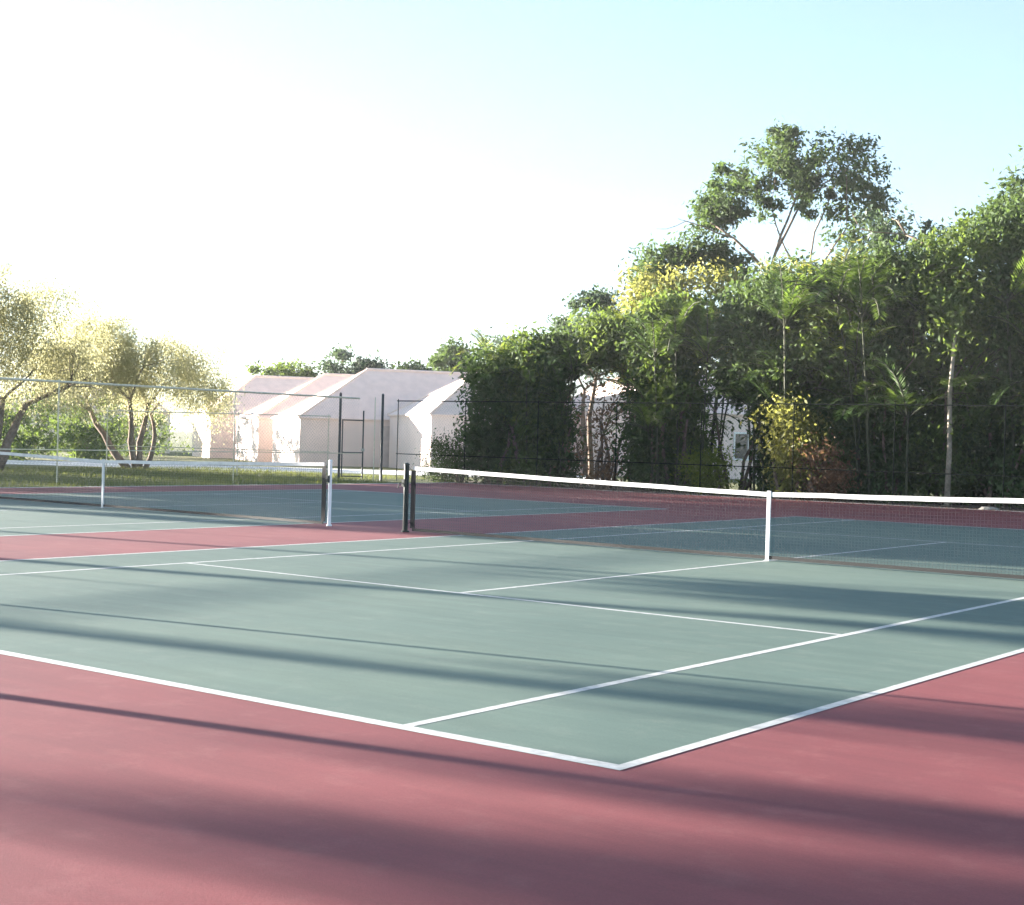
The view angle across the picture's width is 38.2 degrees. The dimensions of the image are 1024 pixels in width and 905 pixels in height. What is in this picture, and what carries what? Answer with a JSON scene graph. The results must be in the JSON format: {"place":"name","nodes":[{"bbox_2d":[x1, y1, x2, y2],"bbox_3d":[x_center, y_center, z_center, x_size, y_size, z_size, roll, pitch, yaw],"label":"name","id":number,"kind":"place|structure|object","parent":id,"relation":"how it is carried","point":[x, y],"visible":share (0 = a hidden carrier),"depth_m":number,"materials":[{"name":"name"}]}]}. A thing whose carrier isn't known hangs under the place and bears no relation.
{"place":"outdoors","nodes":[
{"label":"outdoors","id":0,"kind":"place"},
{"bbox_2d":[6,376,171,452],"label":"house","id":1,"kind":"structure","parent":0,"point":[168,429],"depth_m":98.32,"materials":[{"name":"beige paint"}]},
{"bbox_2d":[104,419,125,437],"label":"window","id":2,"kind":"structure","parent":1,"relation":"in","point":[104,419],"depth_m":98.04,"materials":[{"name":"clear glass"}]},
{"bbox_2d":[192,375,314,457],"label":"house","id":3,"kind":"structure","parent":0,"point":[269,383],"depth_m":88.29,"materials":[{"name":"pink paint"}]},
{"bbox_2d":[6,460,619,480],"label":"driveway","id":4,"kind":"structure","parent":0,"point":[350,471],"depth_m":64.03,"materials":[{"name":"concrete"}]},
{"bbox_2d":[270,368,469,466],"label":"house","id":5,"kind":"structure","parent":0,"point":[366,386],"depth_m":74.02,"materials":[{"name":"white paint"}]},
{"bbox_2d":[382,426,389,466],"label":"door","id":6,"kind":"structure","parent":5,"relation":"in","point":[386,429],"depth_m":73.93,"materials":[{"name":"metal"}]},
{"bbox_2d":[0,432,941,496],"bbox_3d":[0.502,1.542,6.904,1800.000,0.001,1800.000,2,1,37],"label":"ground","id":7,"kind":"structure","parent":0,"point":[183,457],"depth_m":57.31,"materials":[{"name":"green plant"}]},
{"bbox_2d":[0,405,54,460],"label":"garden shrub","id":8,"kind":"object","parent":7,"relation":"on","point":[23,437],"visible":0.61,"depth_m":68.90,"materials":[{"name":"green plant"}]},
{"bbox_2d":[0,388,81,455],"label":"garden shrub","id":9,"kind":"object","parent":7,"relation":"on","point":[43,421],"visible":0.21,"depth_m":78.84,"materials":[{"name":"green plant"}]},
{"bbox_2d":[0,252,132,470],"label":"spreading tree","id":10,"kind":"object","parent":7,"relation":"on","point":[43,358],"visible":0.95,"depth_m":51.34,"materials":[{"name":"green plant"}]},
{"bbox_2d":[40,411,128,459],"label":"garden shrub","id":11,"kind":"object","parent":7,"relation":"on","point":[70,435],"visible":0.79,"depth_m":69.79,"materials":[{"name":"green plant"}]},
{"bbox_2d":[33,391,135,455],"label":"garden shrub","id":12,"kind":"object","parent":7,"relation":"on","point":[99,417],"visible":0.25,"depth_m":83.28,"materials":[{"name":"green plant"}]},
{"bbox_2d":[14,279,252,468],"bbox_3d":[-14.778,-2.941,58.206,9.910,7.400,5.762,1,1,-27],"label":"spreading tree","id":13,"kind":"object","parent":7,"relation":"on","point":[129,367],"visible":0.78,"depth_m":57.98,"materials":[{"name":"green plant"}]},
{"bbox_2d":[96,391,194,456],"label":"garden shrub","id":14,"kind":"object","parent":7,"relation":"on","point":[162,440],"visible":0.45,"depth_m":86.16,"materials":[{"name":"green plant"}]},
{"bbox_2d":[0,377,375,482],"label":"chain link fence","id":15,"kind":"object","parent":7,"relation":"on","point":[115,385],"visible":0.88,"depth_m":43.42,"materials":[{"name":"grey metal"}]},
{"bbox_2d":[0,465,430,487],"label":"grass","id":16,"kind":"structure","parent":7,"relation":"on","point":[157,475],"depth_m":48.46,"materials":[{"name":"green plant"}]},
{"bbox_2d":[106,409,329,475],"bbox_3d":[-10.446,-0.222,52.369,8.295,2.470,0.036,2,1,9],"label":"chain link fence","id":17,"kind":"object","parent":7,"relation":"on","point":[238,413],"visible":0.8,"depth_m":52.34,"materials":[{"name":"grey metal"}]},
{"bbox_2d":[245,354,319,376],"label":"background tree","id":18,"kind":"object","parent":7,"relation":"on","point":[287,369],"visible":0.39,"depth_m":96.67,"materials":[{"name":"green plant"}]},
{"bbox_2d":[235,373,354,461],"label":"house","id":19,"kind":"structure","parent":7,"relation":"on","point":[317,384],"depth_m":81.12,"materials":[{"name":"white paint"}]},
{"bbox_2d":[311,343,393,375],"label":"background tree","id":20,"kind":"object","parent":7,"relation":"on","point":[344,355],"visible":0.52,"depth_m":98.53,"materials":[{"name":"green plant"}]},
{"bbox_2d":[337,392,383,480],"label":"chain link gate","id":21,"kind":"structure","parent":7,"relation":"on","point":[340,447],"depth_m":51.59,"materials":[{"name":"metal"}]},
{"bbox_2d":[386,357,433,370],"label":"background tree","id":22,"kind":"object","parent":7,"relation":"on","point":[415,365],"visible":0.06,"depth_m":97.18,"materials":[{"name":"green plant"}]},
{"bbox_2d":[413,429,489,482],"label":"bush","id":23,"kind":"object","parent":7,"relation":"on","point":[443,463],"visible":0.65,"depth_m":50.79,"materials":[{"name":"green plant"}]},
{"bbox_2d":[427,336,482,371],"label":"background tree","id":24,"kind":"object","parent":7,"relation":"on","point":[442,360],"visible":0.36,"depth_m":87.14,"materials":[{"name":"green plant"}]},
{"bbox_2d":[472,326,515,361],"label":"background tree","id":25,"kind":"object","parent":7,"relation":"on","point":[498,340],"visible":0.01,"depth_m":98.23,"materials":[{"name":"green plant"}]},
{"bbox_2d":[0,483,1023,904],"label":"court slab","id":26,"kind":"structure","parent":7,"relation":"on","point":[120,791],"depth_m":6.34,"materials":[{"name":"red paint"}]},
{"bbox_2d":[0,489,656,535],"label":"court surface","id":27,"kind":"object","parent":26,"relation":"on","point":[58,517],"visible":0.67,"depth_m":29.59,"materials":[{"name":"green paint"}]},
{"bbox_2d":[0,452,332,525],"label":"tennis net","id":28,"kind":"object","parent":27,"relation":"on","point":[326,478],"visible":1,"depth_m":26.89,"materials":[{"name":"black fabric"}]},
{"bbox_2d":[7,489,661,535],"bbox_3d":[-7.905,1.057,28.302,10.970,0.001,23.770,2,1,37],"label":"court line","id":29,"kind":"object","parent":27,"relation":"on","point":[294,517],"visible":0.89,"depth_m":29.47,"materials":[{"name":"white paint"}]},
{"bbox_2d":[0,517,1023,770],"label":"court surface","id":30,"kind":"object","parent":26,"relation":"on","point":[398,653],"visible":1,"depth_m":12.30,"materials":[{"name":"green paint"}]},
{"bbox_2d":[0,516,1023,769],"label":"court line","id":31,"kind":"object","parent":30,"relation":"on","point":[542,752],"visible":0.96,"depth_m":9.14,"materials":[{"name":"white paint"}]},
{"bbox_2d":[5,483,1020,511],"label":"kerb","id":32,"kind":"structure","parent":26,"relation":"on","point":[469,483],"depth_m":41.56,"materials":[{"name":"concrete"}]},
{"bbox_2d":[398,463,1023,578],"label":"tennis net","id":33,"kind":"object","parent":26,"relation":"on","point":[767,494],"visible":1,"depth_m":20.17,"materials":[{"name":"black fabric"}]},
{"bbox_2d":[540,313,616,474],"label":"broad tree","id":34,"kind":"object","parent":7,"relation":"on","point":[557,320],"visible":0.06,"depth_m":68.01,"materials":[{"name":"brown plant"}]},
{"bbox_2d":[561,283,625,479],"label":"broad tree","id":35,"kind":"object","parent":7,"relation":"on","point":[601,298],"visible":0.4,"depth_m":56.61,"materials":[{"name":"green plant"}]},
{"bbox_2d":[607,251,748,380],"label":"broad tree","id":36,"kind":"object","parent":7,"relation":"on","point":[648,281],"visible":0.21,"depth_m":53.63,"materials":[{"name":"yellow plant"}]},
{"bbox_2d":[599,224,761,309],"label":"broad tree","id":37,"kind":"object","parent":7,"relation":"on","point":[678,255],"visible":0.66,"depth_m":57.21,"materials":[{"name":"green plant"}]},
{"bbox_2d":[395,399,1023,510],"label":"chain link fence","id":38,"kind":"object","parent":7,"relation":"on","point":[780,404],"visible":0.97,"depth_m":43.89,"materials":[{"name":"black metal"}]},
{"bbox_2d":[440,481,1023,511],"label":"hedge bed","id":39,"kind":"object","parent":7,"relation":"on","point":[972,506],"visible":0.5,"depth_m":44.42,"materials":[{"name":"soil"}]},
{"bbox_2d":[447,337,522,483],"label":"hedge shrub","id":40,"kind":"object","parent":39,"relation":"on","point":[486,386],"visible":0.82,"depth_m":50.26,"materials":[{"name":"green plant"}]},
{"bbox_2d":[450,328,566,482],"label":"clumping palm","id":41,"kind":"object","parent":39,"relation":"on","point":[481,339],"visible":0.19,"depth_m":50.89,"materials":[{"name":"plant"}]},
{"bbox_2d":[486,332,540,449],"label":"hedge shrub","id":42,"kind":"object","parent":39,"relation":"on","point":[510,360],"visible":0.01,"depth_m":52.34,"materials":[{"name":"green plant"}]},
{"bbox_2d":[492,320,590,485],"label":"hedge shrub","id":43,"kind":"object","parent":39,"relation":"on","point":[523,335],"visible":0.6,"depth_m":49.75,"materials":[{"name":"green plant"}]},
{"bbox_2d":[477,332,609,485],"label":"clumping palm","id":44,"kind":"object","parent":39,"relation":"on","point":[570,360],"visible":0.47,"depth_m":49.45,"materials":[{"name":"plant"}]},
{"bbox_2d":[504,314,594,486],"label":"hedge shrub","id":45,"kind":"object","parent":39,"relation":"on","point":[552,339],"visible":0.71,"depth_m":49.52,"materials":[{"name":"green plant"}]},
{"bbox_2d":[553,372,631,489],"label":"bush","id":46,"kind":"object","parent":39,"relation":"on","point":[609,475],"visible":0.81,"depth_m":48.36,"materials":[{"name":"green plant"}]},
{"bbox_2d":[555,297,642,488],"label":"hedge shrub","id":47,"kind":"object","parent":39,"relation":"on","point":[596,338],"visible":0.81,"depth_m":48.68,"materials":[{"name":"green plant"}]},
{"bbox_2d":[580,307,720,488],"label":"clumping palm","id":48,"kind":"object","parent":39,"relation":"on","point":[618,316],"visible":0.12,"depth_m":49.11,"materials":[{"name":"plant"}]},
{"bbox_2d":[601,297,716,490],"bbox_3d":[4.604,-1.518,47.791,3.597,6.995,3.669,1,1,-8],"label":"hedge shrub","id":49,"kind":"object","parent":39,"relation":"on","point":[644,468],"visible":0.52,"depth_m":47.18,"materials":[{"name":"green plant"}]},
{"bbox_2d":[614,328,710,488],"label":"hedge shrub","id":50,"kind":"object","parent":39,"relation":"on","point":[628,418],"depth_m":50.04,"materials":[{"name":"green plant"}]},
{"bbox_2d":[614,282,745,492],"bbox_3d":[5.429,-1.759,47.652,3.986,7.350,3.973,2,1,37],"label":"hedge shrub","id":51,"kind":"object","parent":39,"relation":"on","point":[667,301],"visible":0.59,"depth_m":46.88,"materials":[{"name":"green plant"}]},
{"bbox_2d":[602,295,762,491],"bbox_3d":[5.646,-1.863,47.165,5.259,6.323,5.545,2,1,28],"label":"clumping palm","id":52,"kind":"object","parent":39,"relation":"on","point":[703,336],"visible":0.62,"depth_m":46.23,"materials":[{"name":"plant"}]},
{"bbox_2d":[657,438,751,494],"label":"bush","id":53,"kind":"object","parent":39,"relation":"on","point":[711,476],"visible":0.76,"depth_m":45.90,"materials":[{"name":"green plant"}]},
{"bbox_2d":[418,482,1023,514],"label":"fallen leaves","id":54,"kind":"object","parent":39,"relation":"on","point":[748,497],"visible":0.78,"depth_m":43.18,"materials":[{"name":"brown plant"}]},
{"bbox_2d":[690,267,800,490],"bbox_3d":[7.701,-2.261,46.458,4.602,7.302,3.757,2,1,11],"label":"hedge shrub","id":55,"kind":"object","parent":39,"relation":"on","point":[727,308],"visible":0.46,"depth_m":46.16,"materials":[{"name":"green plant"}]},
{"bbox_2d":[693,265,824,492],"bbox_3d":[8.721,-2.204,47.476,5.605,7.165,5.692,2,1,32],"label":"clumping palm","id":56,"kind":"object","parent":39,"relation":"on","point":[750,488],"visible":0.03,"depth_m":46.12,"materials":[{"name":"plant"}]},
{"bbox_2d":[720,245,841,496],"bbox_3d":[8.244,-2.152,45.482,3.964,8.347,4.333,2,1,37],"label":"hedge shrub","id":57,"kind":"object","parent":39,"relation":"on","point":[768,290],"visible":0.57,"depth_m":45.02,"materials":[{"name":"green plant"}]},
{"bbox_2d":[697,255,881,497],"bbox_3d":[9.060,-2.161,45.196,5.886,7.141,5.535,1,1,-27],"label":"clumping palm","id":58,"kind":"object","parent":39,"relation":"on","point":[794,301],"visible":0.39,"depth_m":44.23,"materials":[{"name":"plant"}]},
{"bbox_2d":[740,383,843,499],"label":"bush","id":59,"kind":"object","parent":39,"relation":"on","point":[800,426],"visible":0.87,"depth_m":43.53,"materials":[{"name":"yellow plant"}]},
{"bbox_2d":[755,287,862,493],"bbox_3d":[9.758,-1.713,47.818,4.438,8.168,4.519,1,1,-8],"label":"hedge shrub","id":60,"kind":"object","parent":39,"relation":"on","point":[775,422],"depth_m":47.42,"materials":[{"name":"green plant"}]},
{"bbox_2d":[783,432,866,501],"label":"bush","id":61,"kind":"object","parent":39,"relation":"on","point":[838,475],"visible":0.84,"depth_m":42.76,"materials":[{"name":"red plant"}]},
{"bbox_2d":[779,243,895,498],"bbox_3d":[9.726,-2.451,44.842,4.166,7.802,4.148,2,1,17],"label":"hedge shrub","id":62,"kind":"object","parent":39,"relation":"on","point":[816,349],"visible":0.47,"depth_m":44.12,"materials":[{"name":"green plant"}]},
{"bbox_2d":[794,255,927,491],"bbox_3d":[10.473,-2.452,46.246,6.086,7.779,6.180,1,1,-31],"label":"clumping palm","id":63,"kind":"object","parent":39,"relation":"on","point":[837,336],"visible":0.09,"depth_m":43.87,"materials":[{"name":"plant"}]},
{"bbox_2d":[787,241,967,500],"bbox_3d":[11.431,-2.530,45.099,6.661,8.009,7.023,1,1,-7],"label":"clumping palm","id":64,"kind":"object","parent":39,"relation":"on","point":[872,385],"visible":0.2,"depth_m":43.20,"materials":[{"name":"plant"}]},
{"bbox_2d":[823,328,944,495],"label":"hedge shrub","id":65,"kind":"object","parent":39,"relation":"on","point":[880,435],"visible":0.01,"depth_m":45.82,"materials":[{"name":"green plant"}]},
{"bbox_2d":[821,234,955,502],"bbox_3d":[11.222,-2.248,43.696,4.002,8.398,3.663,2,1,37],"label":"hedge shrub","id":66,"kind":"object","parent":39,"relation":"on","point":[899,337],"visible":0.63,"depth_m":43.14,"materials":[{"name":"green plant"}]},
{"bbox_2d":[773,245,1010,504],"bbox_3d":[11.538,-2.356,43.672,6.398,7.693,6.746,2,1,36],"label":"clumping palm","id":67,"kind":"object","parent":39,"relation":"on","point":[831,290],"visible":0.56,"depth_m":42.75,"materials":[{"name":"plant"}]},
{"bbox_2d":[879,204,1009,505],"bbox_3d":[12.508,-2.481,42.774,3.968,9.286,4.084,2,1,37],"label":"hedge shrub","id":68,"kind":"object","parent":39,"relation":"on","point":[918,363],"visible":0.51,"depth_m":42.41,"materials":[{"name":"green plant"}]},
{"bbox_2d":[888,236,1023,505],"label":"tree","id":69,"kind":"object","parent":39,"relation":"on","point":[952,317],"visible":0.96,"depth_m":41.46,"materials":[{"name":"green plant"}]},
{"bbox_2d":[904,258,1022,503],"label":"hedge shrub","id":70,"kind":"object","parent":39,"relation":"on","point":[939,407],"visible":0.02,"depth_m":45.13,"materials":[{"name":"green plant"}]},
{"bbox_2d":[929,223,1023,507],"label":"clumping palm","id":71,"kind":"object","parent":39,"relation":"on","point":[1015,287],"visible":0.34,"depth_m":41.31,"materials":[{"name":"plant"}]},
{"bbox_2d":[933,198,1023,508],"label":"hedge shrub","id":72,"kind":"object","parent":39,"relation":"on","point":[1005,227],"visible":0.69,"depth_m":41.72,"materials":[{"name":"green plant"}]},
{"bbox_2d":[979,506,998,509],"bbox_3d":[12.738,1.502,39.536,0.572,0.106,0.416,2,1,37],"label":"stone","id":73,"kind":"object","parent":39,"relation":"on","point":[988,508],"visible":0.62,"depth_m":39.37,"materials":[{"name":"white stone"}]},
{"bbox_2d":[965,215,1023,503],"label":"hedge shrub","id":74,"kind":"object","parent":39,"relation":"on","point":[974,496],"depth_m":44.18,"materials":[{"name":"green plant"}]},
{"bbox_2d":[999,211,1023,507],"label":"hedge shrub","id":75,"kind":"object","parent":39,"relation":"on","point":[1022,419],"visible":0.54,"depth_m":41.48,"materials":[{"name":"green plant"}]},
{"bbox_2d":[667,116,902,480],"bbox_3d":[9.750,-5.811,56.668,10.240,14.324,5.691,1,1,-13],"label":"airy tree","id":76,"kind":"object","parent":7,"relation":"on","point":[803,177],"visible":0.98,"depth_m":56.58,"materials":[{"name":"green plant"}]},
{"bbox_2d":[739,235,873,319],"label":"broad tree","id":77,"kind":"object","parent":7,"relation":"on","point":[789,263],"visible":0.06,"depth_m":52.14,"materials":[{"name":"green plant"}]},
{"bbox_2d":[846,202,971,258],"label":"broad tree","id":78,"kind":"object","parent":7,"relation":"on","point":[882,227],"visible":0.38,"depth_m":50.67,"materials":[{"name":"green plant"}]},
{"bbox_2d":[838,144,1023,268],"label":"broad tree","id":79,"kind":"object","parent":7,"relation":"on","point":[1012,185],"visible":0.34,"depth_m":47.39,"materials":[{"name":"green plant"}]},
{"bbox_2d":[387,372,585,473],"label":"house","id":80,"kind":"structure","parent":0,"point":[446,393],"depth_m":70.15,"materials":[{"name":"white paint"}]},
{"bbox_2d":[0,0,1023,431],"label":"sky","id":81,"kind":"structure","parent":0,"point":[293,179],"materials":[{"name":"white"}]},
{"bbox_2d":[565,375,763,478],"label":"house","id":82,"kind":"structure","parent":0,"point":[741,449],"depth_m":68.73,"materials":[{"name":"white paint"}]},
{"bbox_2d":[733,432,760,460],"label":"window","id":83,"kind":"structure","parent":82,"relation":"in","point":[742,451],"depth_m":68.68,"materials":[{"name":"grey glass"}]}
]}

